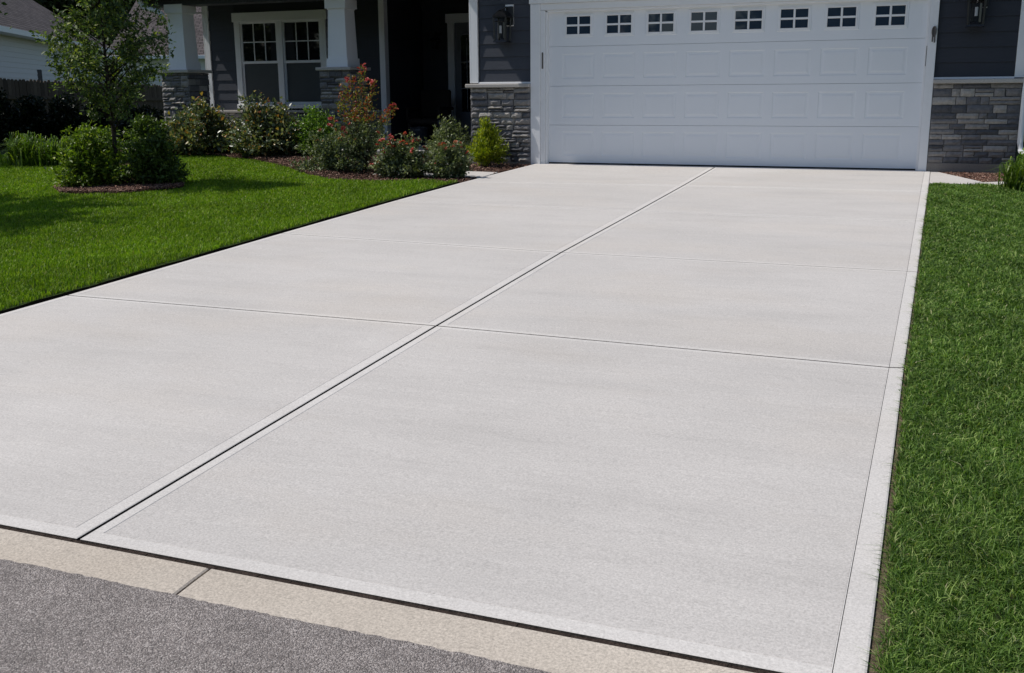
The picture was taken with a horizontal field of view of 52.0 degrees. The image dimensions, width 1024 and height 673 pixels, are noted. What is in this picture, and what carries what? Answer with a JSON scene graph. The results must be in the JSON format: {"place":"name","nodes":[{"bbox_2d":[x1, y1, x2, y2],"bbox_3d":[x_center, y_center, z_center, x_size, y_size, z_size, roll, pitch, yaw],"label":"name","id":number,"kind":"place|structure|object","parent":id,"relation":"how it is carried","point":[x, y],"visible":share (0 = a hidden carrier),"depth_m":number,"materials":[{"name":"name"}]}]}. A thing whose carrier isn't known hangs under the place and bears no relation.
{"place":"outdoors","nodes":[
{"label":"outdoors","id":0,"kind":"place"},
{"bbox_2d":[0,145,457,310],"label":"lawn","id":1,"kind":"structure","parent":0,"point":[94,283],"depth_m":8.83,"materials":[{"name":"plant"}]},
{"bbox_2d":[0,87,28,149],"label":"hedge plant","id":2,"kind":"object","parent":1,"relation":"on","point":[7,121],"visible":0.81,"depth_m":21.44,"materials":[{"name":"green plant"}]},
{"bbox_2d":[0,131,53,167],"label":"daylily","id":3,"kind":"object","parent":1,"relation":"on","point":[21,149],"visible":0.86,"depth_m":15.94,"materials":[{"name":"green plant"}]},
{"bbox_2d":[10,93,57,144],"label":"hedge plant","id":4,"kind":"object","parent":1,"relation":"on","point":[36,119],"visible":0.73,"depth_m":21.79,"materials":[{"name":"green plant"}]},
{"bbox_2d":[45,91,83,143],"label":"hedge plant","id":5,"kind":"object","parent":1,"relation":"on","point":[63,112],"visible":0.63,"depth_m":22.06,"materials":[{"name":"green plant"}]},
{"bbox_2d":[71,93,123,143],"bbox_3d":[-8.678,-4.587,22.350,1.250,1.180,1.160,5,14,21],"label":"hedge plant","id":6,"kind":"object","parent":1,"relation":"on","point":[103,123],"visible":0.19,"depth_m":22.08,"materials":[{"name":"green plant"}]},
{"bbox_2d":[53,181,184,193],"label":"mulch","id":7,"kind":"object","parent":1,"relation":"on","point":[129,186],"visible":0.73,"depth_m":12.78,"materials":[{"name":"brown wood"}]},
{"bbox_2d":[44,128,132,186],"bbox_3d":[-5.215,-2.201,13.144,1.260,0.841,0.861,-4,14,-16],"label":"bright shrub","id":8,"kind":"object","parent":7,"relation":"on","point":[87,162],"visible":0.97,"depth_m":12.95,"materials":[{"name":"green plant"}]},
{"bbox_2d":[29,0,175,165],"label":"young tree","id":9,"kind":"object","parent":7,"relation":"on","point":[88,51],"visible":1,"depth_m":12.76,"materials":[{"name":"green plant"}]},
{"bbox_2d":[119,125,192,184],"bbox_3d":[-4.525,-2.243,13.218,0.896,0.846,0.996,-7,15,-27],"label":"dark shrub","id":10,"kind":"object","parent":7,"relation":"on","point":[153,159],"visible":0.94,"depth_m":13.05,"materials":[{"name":"green plant"}]},
{"bbox_2d":[115,102,163,143],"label":"hedge plant","id":11,"kind":"object","parent":1,"relation":"on","point":[146,110],"visible":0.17,"depth_m":21.27,"materials":[{"name":"green plant"}]},
{"bbox_2d":[118,148,530,182],"bbox_3d":[-3.512,-2.745,16.461,8.340,0.176,5.150,5,14,21],"label":"mulch bed","id":12,"kind":"object","parent":1,"relation":"on","point":[327,173],"visible":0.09,"depth_m":14.53,"materials":[{"name":"brown wood"}]},
{"bbox_2d":[119,112,171,153],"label":"dark shrub","id":13,"kind":"object","parent":12,"relation":"on","point":[140,130],"visible":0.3,"depth_m":17.01,"materials":[{"name":"green plant"}]},
{"bbox_2d":[161,90,246,155],"bbox_3d":[-5.098,-3.456,17.198,1.966,1.122,1.641,5,14,21],"label":"rose shrub","id":14,"kind":"object","parent":12,"relation":"on","point":[200,126],"visible":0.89,"depth_m":16.90,"materials":[{"name":"green plant"}]},
{"bbox_2d":[217,90,314,160],"bbox_3d":[-3.848,-3.276,16.410,1.546,1.165,1.514,5,14,21],"label":"rose shrub","id":15,"kind":"object","parent":12,"relation":"on","point":[265,134],"visible":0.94,"depth_m":16.26,"materials":[{"name":"green plant"}]},
{"bbox_2d":[291,104,339,156],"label":"round shrub","id":16,"kind":"object","parent":12,"relation":"on","point":[313,122],"visible":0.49,"depth_m":16.22,"materials":[{"name":"green plant"}]},
{"bbox_2d":[288,126,373,174],"bbox_3d":[-2.479,-2.508,14.285,1.262,0.702,0.793,5,14,21],"label":"rose","id":17,"kind":"object","parent":12,"relation":"on","point":[326,158],"visible":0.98,"depth_m":14.18,"materials":[{"name":"green plant"}]},
{"bbox_2d":[327,63,397,171],"bbox_3d":[-2.038,-2.953,14.242,1.287,1.482,0.604,5,14,21],"label":"tall shrub","id":18,"kind":"object","parent":12,"relation":"on","point":[368,141],"visible":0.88,"depth_m":14.25,"materials":[{"name":"green plant"}]},
{"bbox_2d":[368,129,434,178],"bbox_3d":[-1.409,-2.376,13.756,1.127,0.676,0.639,5,14,21],"label":"red rose bush","id":19,"kind":"object","parent":12,"relation":"on","point":[398,156],"visible":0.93,"depth_m":13.67,"materials":[{"name":"green plant"}]},
{"bbox_2d":[415,137,474,178],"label":"red rose bush","id":20,"kind":"object","parent":12,"relation":"on","point":[457,165],"visible":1,"depth_m":13.46,"materials":[{"name":"green plant"}]},
{"bbox_2d":[421,114,471,158],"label":"light shrub","id":21,"kind":"object","parent":12,"relation":"on","point":[447,133],"visible":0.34,"depth_m":15.54,"materials":[{"name":"green plant"}]},
{"bbox_2d":[463,115,510,167],"bbox_3d":[-0.351,-2.741,14.767,0.614,0.790,0.540,-4,14,-16],"label":"golden arborvitae","id":22,"kind":"object","parent":12,"relation":"on","point":[488,142],"visible":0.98,"depth_m":14.70,"materials":[{"name":"green plant"}]},
{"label":"mulch bed","id":23,"kind":"structure","parent":1,"relation":"on","visible":0},
{"bbox_2d":[30,134,69,166],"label":"daylily","id":24,"kind":"object","parent":23,"relation":"on","point":[53,145],"visible":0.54,"depth_m":15.87,"materials":[{"name":"green plant"}]},
{"bbox_2d":[60,122,125,159],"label":"light shrub","id":25,"kind":"object","parent":23,"relation":"on","point":[103,134],"visible":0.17,"depth_m":16.23,"materials":[{"name":"green plant"}]},
{"bbox_2d":[0,559,550,672],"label":"road","id":26,"kind":"structure","parent":0,"point":[54,621],"depth_m":2.94,"materials":[{"name":"grey asphalt"}]},
{"bbox_2d":[410,127,427,144],"bbox_3d":[-1.586,-3.423,17.918,0.315,0.300,0.315,5,14,21],"label":"planter","id":27,"kind":"object","parent":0,"point":[421,132],"visible":0.86,"depth_m":17.79,"materials":[{"name":"black"}]},
{"bbox_2d":[405,90,453,139],"bbox_3d":[-1.468,-3.946,18.791,0.690,0.920,0.590,5,14,21],"label":"porch chair","id":28,"kind":"object","parent":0,"point":[435,104],"visible":0.83,"depth_m":18.88,"materials":[{"name":"wicker"}]},
{"bbox_2d":[375,160,497,178],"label":"path","id":29,"kind":"structure","parent":0,"point":[477,174],"depth_m":13.91,"materials":[{"name":"concrete"}]},
{"bbox_2d":[0,164,929,672],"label":"driveway","id":30,"kind":"structure","parent":0,"point":[654,418],"depth_m":4.86,"materials":[{"name":"concrete"}]},
{"bbox_2d":[0,526,773,672],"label":"expansion joint","id":31,"kind":"object","parent":30,"relation":"in","point":[209,567],"visible":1,"depth_m":3.12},
{"bbox_2d":[79,176,923,672],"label":"driveway joint","id":32,"kind":"object","parent":30,"relation":"on","point":[531,270],"visible":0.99,"depth_m":4.32,"materials":[{"name":"grey concrete"}]},
{"bbox_2d":[290,138,1023,180],"bbox_3d":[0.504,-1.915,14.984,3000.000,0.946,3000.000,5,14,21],"label":"ground","id":33,"kind":"structure","parent":0,"point":[1017,153],"depth_m":17.60,"materials":[{"name":"soil"}]},
{"bbox_2d":[0,0,117,83],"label":"neighbour house","id":34,"kind":"structure","parent":33,"relation":"on","point":[21,55],"depth_m":33.26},
{"bbox_2d":[37,70,42,80],"bbox_3d":[-15.400,-8.421,33.928,0.377,1.100,0.250,5,14,21],"label":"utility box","id":35,"kind":"object","parent":34,"relation":"attached to","point":[39,75],"visible":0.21,"depth_m":33.85,"materials":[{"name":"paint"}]},
{"bbox_2d":[33,0,111,44],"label":"background tree","id":36,"kind":"object","parent":33,"relation":"on","point":[47,5],"visible":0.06,"depth_m":58.20,"materials":[{"name":"green plant"}]},
{"bbox_2d":[0,78,163,144],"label":"fence","id":37,"kind":"object","parent":33,"relation":"on","point":[15,88],"visible":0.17,"depth_m":27.83,"materials":[{"name":"brown wood"}]},
{"bbox_2d":[35,0,132,82],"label":"background tree","id":38,"kind":"object","parent":33,"relation":"on","point":[74,4],"visible":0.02,"depth_m":59.62,"materials":[{"name":"green plant"}]},
{"bbox_2d":[48,0,135,79],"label":"background tree","id":39,"kind":"object","parent":33,"relation":"on","point":[126,9],"visible":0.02,"depth_m":59.70,"materials":[{"name":"green plant"}]},
{"bbox_2d":[0,528,208,593],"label":"gutter","id":40,"kind":"object","parent":33,"relation":"on","point":[151,573],"visible":0.58,"depth_m":3.42,"materials":[{"name":"concrete"}]},
{"bbox_2d":[107,0,205,85],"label":"neighbour house","id":41,"kind":"structure","parent":33,"relation":"on","point":[199,34],"depth_m":50.79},
{"bbox_2d":[0,182,458,313],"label":"lawn edge","id":42,"kind":"object","parent":33,"relation":"on","point":[134,274],"visible":0.39,"depth_m":8.59,"materials":[{"name":"soil"}]},
{"bbox_2d":[178,569,753,672],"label":"gutter","id":43,"kind":"object","parent":33,"relation":"on","point":[549,652],"visible":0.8,"depth_m":2.98,"materials":[{"name":"concrete"}]},
{"bbox_2d":[138,0,1023,172],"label":"house","id":44,"kind":"structure","parent":33,"relation":"on","point":[928,85],"depth_m":14.12,"materials":[{"name":"grey"}]},
{"bbox_2d":[231,9,327,107],"bbox_3d":[-4.159,-4.977,18.913,1.985,1.690,0.085,5,14,21],"label":"window","id":45,"kind":"structure","parent":44,"relation":"in","point":[278,53],"depth_m":18.91,"materials":[{"name":"white paint"}]},
{"bbox_2d":[436,118,454,128],"bbox_3d":[-1.185,-3.644,18.587,0.357,0.420,0.357,5,14,21],"label":"planter","id":46,"kind":"object","parent":44,"relation":"on","point":[438,122],"visible":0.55,"depth_m":18.43,"materials":[{"name":"black"}]},
{"bbox_2d":[454,23,472,138],"bbox_3d":[-0.474,-4.639,19.094,1.216,2.078,0.060,5,14,21],"label":"front door","id":47,"kind":"structure","parent":44,"relation":"in","point":[461,30],"depth_m":19.23,"materials":[{"name":"black glass"}]},
{"bbox_2d":[492,4,513,42],"bbox_3d":[-0.121,-4.341,14.551,0.237,0.508,0.271,5,14,21],"label":"wall lantern","id":48,"kind":"object","parent":44,"relation":"attached to","point":[507,13],"depth_m":14.51,"materials":[{"name":"black metal"}]},
{"bbox_2d":[549,0,928,169],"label":"garage door","id":49,"kind":"structure","parent":44,"relation":"in","point":[829,85],"depth_m":13.73,"materials":[{"name":"white paint"}]},
{"bbox_2d":[966,0,988,27],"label":"wall lantern","id":50,"kind":"object","parent":44,"relation":"attached to","point":[975,14],"depth_m":12.31,"materials":[{"name":"black metal"}]},
{"bbox_2d":[549,163,914,170],"bbox_3d":[2.800,-2.243,14.108,5.270,0.088,0.341,5,14,21],"label":"garage threshold","id":51,"kind":"object","parent":33,"relation":"on","point":[743,167],"visible":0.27,"depth_m":13.87,"materials":[{"name":"concrete"}]},
{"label":"mulch bed","id":52,"kind":"structure","parent":33,"relation":"on","visible":0},
{"bbox_2d":[933,171,1003,181],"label":"mulch","id":53,"kind":"object","parent":52,"relation":"on","point":[985,177],"visible":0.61,"depth_m":12.48,"materials":[{"name":"brown wood"}]},
{"bbox_2d":[1019,148,1023,162],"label":"dark shrub","id":54,"kind":"object","parent":52,"relation":"on","point":[1021,154],"visible":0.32,"depth_m":12.16,"materials":[{"name":"green plant"}]},
{"bbox_2d":[856,182,1023,672],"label":"lawn","id":55,"kind":"structure","parent":0,"point":[997,615],"depth_m":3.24,"materials":[{"name":"green plant"}]},
{"bbox_2d":[867,184,929,672],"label":"lawn edge dirt","id":56,"kind":"structure","parent":55,"relation":"on","point":[877,616],"depth_m":3.22,"materials":[{"name":"brown soil"}]},
{"bbox_2d":[984,155,1023,190],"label":"daylily","id":57,"kind":"object","parent":55,"relation":"on","point":[1013,177],"visible":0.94,"depth_m":11.28,"materials":[{"name":"green plant"}]},
{"bbox_2d":[929,172,980,183],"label":"walkway","id":58,"kind":"structure","parent":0,"point":[936,177],"depth_m":12.22,"materials":[{"name":"concrete"}]},
{"bbox_2d":[973,182,1003,184],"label":"path","id":59,"kind":"structure","parent":0,"point":[990,182],"depth_m":11.88,"materials":[{"name":"concrete"}]}
]}

